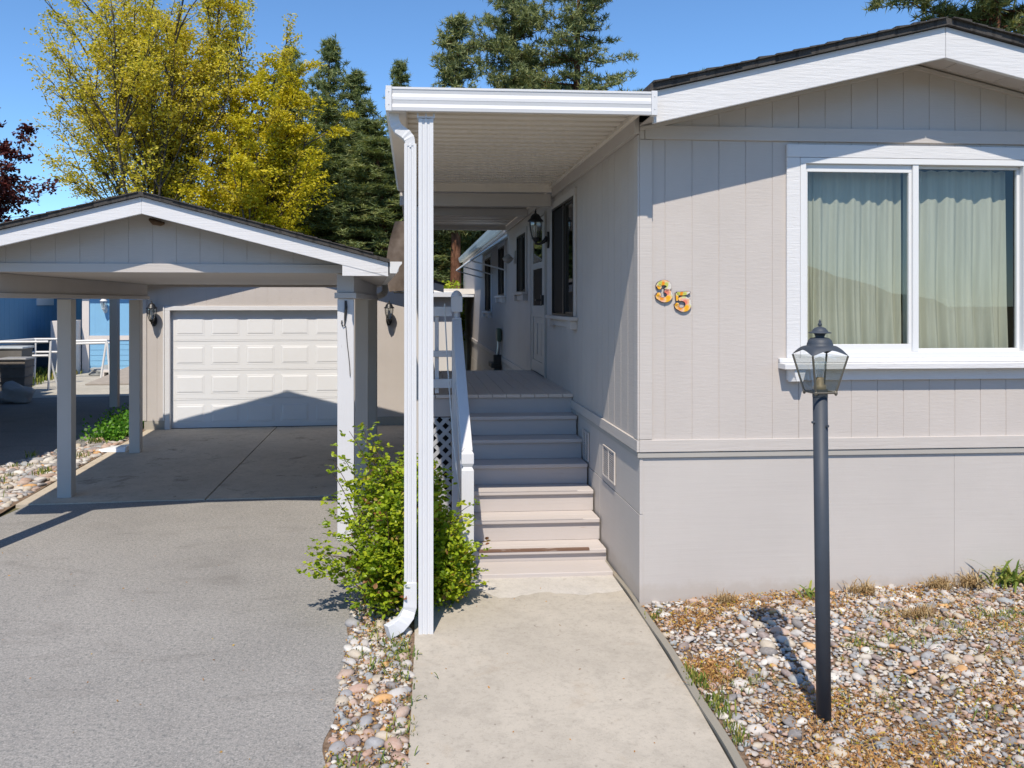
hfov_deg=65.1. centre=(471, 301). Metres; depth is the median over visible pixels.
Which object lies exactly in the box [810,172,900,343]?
curtain
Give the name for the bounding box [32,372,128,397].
neighbour pavement
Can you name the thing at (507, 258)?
floodlight
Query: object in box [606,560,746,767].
edging board
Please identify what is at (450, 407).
handrail
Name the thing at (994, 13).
pine tree
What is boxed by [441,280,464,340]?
shrub
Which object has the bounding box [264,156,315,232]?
fir tree
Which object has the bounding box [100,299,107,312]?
wall lantern
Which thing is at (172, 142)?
deciduous tree
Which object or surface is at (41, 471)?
strip tufts
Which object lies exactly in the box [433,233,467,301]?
fir tree
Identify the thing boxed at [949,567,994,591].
dried plant
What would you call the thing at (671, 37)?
sky
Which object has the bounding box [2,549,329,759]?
leaf crumbs
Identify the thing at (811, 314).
curtain
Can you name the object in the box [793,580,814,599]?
weed tuft
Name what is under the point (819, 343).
lamp post
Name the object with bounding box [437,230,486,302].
fir tree
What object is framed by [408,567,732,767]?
path
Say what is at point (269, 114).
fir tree
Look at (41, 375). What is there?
grass
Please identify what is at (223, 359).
garage door
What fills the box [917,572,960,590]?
dried plant
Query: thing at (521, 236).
window
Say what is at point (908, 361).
window
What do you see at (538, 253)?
entry door
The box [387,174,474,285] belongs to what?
fir tree
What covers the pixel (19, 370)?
storage bin
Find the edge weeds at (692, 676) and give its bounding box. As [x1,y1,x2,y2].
[644,608,750,745]
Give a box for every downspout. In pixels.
[376,285,387,441]
[384,113,416,638]
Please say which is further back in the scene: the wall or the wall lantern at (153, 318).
the wall
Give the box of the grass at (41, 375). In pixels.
[32,364,82,386]
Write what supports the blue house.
on the ground at (11, 509)
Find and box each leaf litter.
[325,585,410,767]
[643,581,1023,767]
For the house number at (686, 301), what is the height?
0.150 m
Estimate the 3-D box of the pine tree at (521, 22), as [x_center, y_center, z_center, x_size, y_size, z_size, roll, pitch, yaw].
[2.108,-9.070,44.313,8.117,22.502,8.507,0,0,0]
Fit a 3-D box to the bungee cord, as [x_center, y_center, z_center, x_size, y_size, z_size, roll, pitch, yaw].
[-1.142,0.335,7.272,0.085,0.691,0.025,0,0,-7]
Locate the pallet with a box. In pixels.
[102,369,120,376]
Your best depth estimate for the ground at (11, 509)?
8.89 m
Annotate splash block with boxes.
[99,444,128,451]
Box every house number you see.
[655,280,672,302]
[673,291,691,311]
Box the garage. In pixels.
[142,280,444,429]
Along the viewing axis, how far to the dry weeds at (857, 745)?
4.15 m
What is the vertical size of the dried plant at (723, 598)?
0.083 m
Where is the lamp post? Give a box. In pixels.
[792,319,848,723]
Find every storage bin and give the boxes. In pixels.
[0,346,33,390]
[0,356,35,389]
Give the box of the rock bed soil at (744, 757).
[641,581,1023,767]
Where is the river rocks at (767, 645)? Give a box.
[644,577,1023,767]
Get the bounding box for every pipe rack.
[0,338,56,389]
[55,339,108,377]
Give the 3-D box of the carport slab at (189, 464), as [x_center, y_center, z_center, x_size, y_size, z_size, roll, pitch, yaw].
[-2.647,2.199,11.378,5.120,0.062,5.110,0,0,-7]
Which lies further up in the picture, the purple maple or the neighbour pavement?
the purple maple
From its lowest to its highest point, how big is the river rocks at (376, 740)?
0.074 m
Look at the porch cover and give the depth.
5.86 m
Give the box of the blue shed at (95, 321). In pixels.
[82,299,141,372]
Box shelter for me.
[434,289,474,293]
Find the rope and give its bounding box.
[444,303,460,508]
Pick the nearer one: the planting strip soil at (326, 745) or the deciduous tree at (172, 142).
the planting strip soil at (326, 745)
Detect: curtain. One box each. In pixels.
[808,172,815,339]
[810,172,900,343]
[902,170,1007,347]
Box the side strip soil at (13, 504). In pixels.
[0,430,145,513]
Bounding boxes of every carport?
[0,191,401,540]
[109,299,119,406]
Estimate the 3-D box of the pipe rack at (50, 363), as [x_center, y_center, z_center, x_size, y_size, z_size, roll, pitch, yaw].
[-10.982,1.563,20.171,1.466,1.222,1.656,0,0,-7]
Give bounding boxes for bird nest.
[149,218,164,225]
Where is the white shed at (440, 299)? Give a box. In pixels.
[433,292,473,370]
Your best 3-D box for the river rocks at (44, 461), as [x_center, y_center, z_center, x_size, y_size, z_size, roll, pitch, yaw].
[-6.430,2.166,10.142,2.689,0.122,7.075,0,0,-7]
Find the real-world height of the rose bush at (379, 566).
1.283 m
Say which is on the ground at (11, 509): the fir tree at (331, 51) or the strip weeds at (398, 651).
the fir tree at (331, 51)
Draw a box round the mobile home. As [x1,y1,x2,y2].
[459,17,1023,605]
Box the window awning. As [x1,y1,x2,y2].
[456,234,507,278]
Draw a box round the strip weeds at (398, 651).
[323,603,438,767]
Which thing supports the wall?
on the neighbour pavement
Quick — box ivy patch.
[79,403,143,440]
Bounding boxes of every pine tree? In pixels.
[429,11,485,288]
[466,0,567,238]
[503,0,643,90]
[861,0,1023,34]
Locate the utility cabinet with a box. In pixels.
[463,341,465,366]
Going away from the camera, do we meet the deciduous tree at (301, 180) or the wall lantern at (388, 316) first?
the wall lantern at (388, 316)
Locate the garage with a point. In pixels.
(223, 357)
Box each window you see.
[36,298,53,304]
[482,253,491,317]
[494,241,505,302]
[512,226,527,300]
[545,187,577,329]
[778,144,1023,381]
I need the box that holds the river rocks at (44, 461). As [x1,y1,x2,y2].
[0,428,143,508]
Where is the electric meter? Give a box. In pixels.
[489,328,501,369]
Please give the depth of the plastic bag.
17.00 m
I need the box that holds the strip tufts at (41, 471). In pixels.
[0,436,107,496]
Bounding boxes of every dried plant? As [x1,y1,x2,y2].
[713,588,745,604]
[843,576,880,595]
[895,601,939,618]
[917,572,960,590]
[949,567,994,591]
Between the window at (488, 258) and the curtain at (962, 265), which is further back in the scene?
the window at (488, 258)
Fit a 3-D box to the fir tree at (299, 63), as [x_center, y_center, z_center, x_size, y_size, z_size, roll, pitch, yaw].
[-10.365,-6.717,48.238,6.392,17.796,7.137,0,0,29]
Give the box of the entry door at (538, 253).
[530,211,546,377]
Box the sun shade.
[387,221,433,292]
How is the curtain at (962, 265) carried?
hanging from the mobile home
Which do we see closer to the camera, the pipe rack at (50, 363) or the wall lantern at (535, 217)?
the wall lantern at (535, 217)
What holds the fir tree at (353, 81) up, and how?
on the ground at (11, 509)
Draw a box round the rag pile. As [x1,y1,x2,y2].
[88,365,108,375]
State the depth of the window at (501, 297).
14.45 m
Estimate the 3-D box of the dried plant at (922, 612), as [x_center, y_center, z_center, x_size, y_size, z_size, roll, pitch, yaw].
[2.970,2.028,5.299,0.350,0.106,0.222,0,0,-28]
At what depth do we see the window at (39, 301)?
24.50 m
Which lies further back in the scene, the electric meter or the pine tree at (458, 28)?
the pine tree at (458, 28)
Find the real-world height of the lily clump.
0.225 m
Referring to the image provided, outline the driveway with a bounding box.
[0,495,380,767]
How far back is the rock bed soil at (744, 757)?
4.47 m
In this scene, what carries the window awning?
attached to the mobile home
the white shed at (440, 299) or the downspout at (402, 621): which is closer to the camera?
the downspout at (402, 621)
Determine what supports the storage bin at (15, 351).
on the neighbour pavement
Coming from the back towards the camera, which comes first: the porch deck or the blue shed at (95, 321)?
the blue shed at (95, 321)
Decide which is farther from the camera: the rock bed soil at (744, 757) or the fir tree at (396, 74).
the fir tree at (396, 74)
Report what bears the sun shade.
hanging from the porch cover
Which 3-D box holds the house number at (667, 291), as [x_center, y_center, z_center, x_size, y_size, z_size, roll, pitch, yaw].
[1.376,-0.075,5.721,0.129,0.162,0.018,0,0,-4]
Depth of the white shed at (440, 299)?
21.44 m
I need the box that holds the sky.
[0,0,1023,222]
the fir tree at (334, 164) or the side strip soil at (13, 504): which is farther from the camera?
the fir tree at (334, 164)
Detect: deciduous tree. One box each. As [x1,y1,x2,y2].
[19,0,327,220]
[168,51,358,235]
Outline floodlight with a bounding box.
[502,251,515,263]
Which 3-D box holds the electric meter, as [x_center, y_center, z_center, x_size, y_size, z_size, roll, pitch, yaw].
[0.434,0.890,14.721,0.179,0.820,0.630,0,0,-4]
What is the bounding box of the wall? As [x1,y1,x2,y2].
[51,320,80,372]
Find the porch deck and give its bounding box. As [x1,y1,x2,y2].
[416,290,612,578]
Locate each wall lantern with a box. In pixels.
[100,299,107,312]
[146,300,156,325]
[384,301,393,324]
[527,209,549,247]
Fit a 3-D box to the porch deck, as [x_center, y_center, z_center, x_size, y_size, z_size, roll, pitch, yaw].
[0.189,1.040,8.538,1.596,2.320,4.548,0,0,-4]
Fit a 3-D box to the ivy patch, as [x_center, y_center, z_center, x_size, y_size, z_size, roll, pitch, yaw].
[-6.275,2.028,14.104,1.333,0.335,3.694,0,0,-7]
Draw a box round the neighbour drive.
[0,396,128,464]
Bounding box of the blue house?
[0,298,81,369]
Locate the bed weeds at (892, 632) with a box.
[712,593,1023,767]
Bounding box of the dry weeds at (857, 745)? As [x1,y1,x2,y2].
[670,589,1023,767]
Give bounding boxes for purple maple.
[0,120,60,222]
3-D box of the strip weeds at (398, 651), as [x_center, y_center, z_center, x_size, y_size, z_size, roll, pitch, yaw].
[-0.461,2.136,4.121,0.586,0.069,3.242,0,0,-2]
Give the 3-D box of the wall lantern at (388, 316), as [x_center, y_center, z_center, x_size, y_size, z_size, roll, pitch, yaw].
[-1.433,0.193,13.930,0.188,0.455,0.254,0,0,-7]
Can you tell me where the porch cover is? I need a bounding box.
[385,85,657,634]
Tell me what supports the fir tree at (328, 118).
on the ground at (11, 509)
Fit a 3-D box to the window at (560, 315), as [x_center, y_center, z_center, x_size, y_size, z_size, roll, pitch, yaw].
[0.975,-0.427,8.549,0.135,1.405,1.440,0,0,-4]
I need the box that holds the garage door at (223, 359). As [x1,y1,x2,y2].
[171,311,336,427]
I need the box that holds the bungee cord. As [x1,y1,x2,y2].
[341,300,349,369]
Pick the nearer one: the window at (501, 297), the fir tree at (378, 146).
the window at (501, 297)
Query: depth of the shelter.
21.05 m
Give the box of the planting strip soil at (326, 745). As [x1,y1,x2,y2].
[322,521,454,767]
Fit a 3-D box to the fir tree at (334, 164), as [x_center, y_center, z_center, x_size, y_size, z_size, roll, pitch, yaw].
[-5.915,-2.446,38.393,7.670,9.254,8.564,0,0,-3]
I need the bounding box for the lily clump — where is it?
[970,559,1023,593]
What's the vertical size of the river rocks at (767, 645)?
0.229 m
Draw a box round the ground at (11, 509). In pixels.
[0,335,638,539]
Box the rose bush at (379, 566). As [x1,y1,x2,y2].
[294,422,491,620]
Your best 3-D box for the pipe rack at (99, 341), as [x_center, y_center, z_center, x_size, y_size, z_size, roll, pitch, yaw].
[-10.970,1.617,22.686,1.483,1.106,0.365,0,0,-12]
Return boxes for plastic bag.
[0,381,35,402]
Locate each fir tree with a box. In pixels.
[255,72,304,169]
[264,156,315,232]
[267,43,318,188]
[280,95,354,230]
[284,132,379,249]
[292,34,351,212]
[301,153,392,253]
[302,116,401,247]
[318,132,463,299]
[336,67,387,202]
[377,57,436,267]
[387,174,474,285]
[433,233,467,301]
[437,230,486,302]
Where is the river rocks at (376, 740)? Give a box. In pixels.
[325,596,414,767]
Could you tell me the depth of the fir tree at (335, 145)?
39.55 m
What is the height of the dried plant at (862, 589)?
0.119 m
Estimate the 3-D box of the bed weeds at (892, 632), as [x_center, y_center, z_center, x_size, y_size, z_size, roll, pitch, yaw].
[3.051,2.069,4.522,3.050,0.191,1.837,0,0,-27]
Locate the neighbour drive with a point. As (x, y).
(30, 427)
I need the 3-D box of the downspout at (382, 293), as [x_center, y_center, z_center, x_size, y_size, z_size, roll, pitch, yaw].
[-1.410,0.958,12.181,0.364,2.416,0.148,0,0,44]
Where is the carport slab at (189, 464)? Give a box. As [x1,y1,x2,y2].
[16,425,451,507]
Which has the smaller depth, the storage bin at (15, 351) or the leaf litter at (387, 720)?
the leaf litter at (387, 720)
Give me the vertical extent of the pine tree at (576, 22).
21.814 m
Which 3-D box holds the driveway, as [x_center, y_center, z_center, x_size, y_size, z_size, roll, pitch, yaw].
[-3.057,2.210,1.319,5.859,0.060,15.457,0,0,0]
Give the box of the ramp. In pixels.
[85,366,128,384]
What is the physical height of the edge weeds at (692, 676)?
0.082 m
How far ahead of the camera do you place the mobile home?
5.82 m

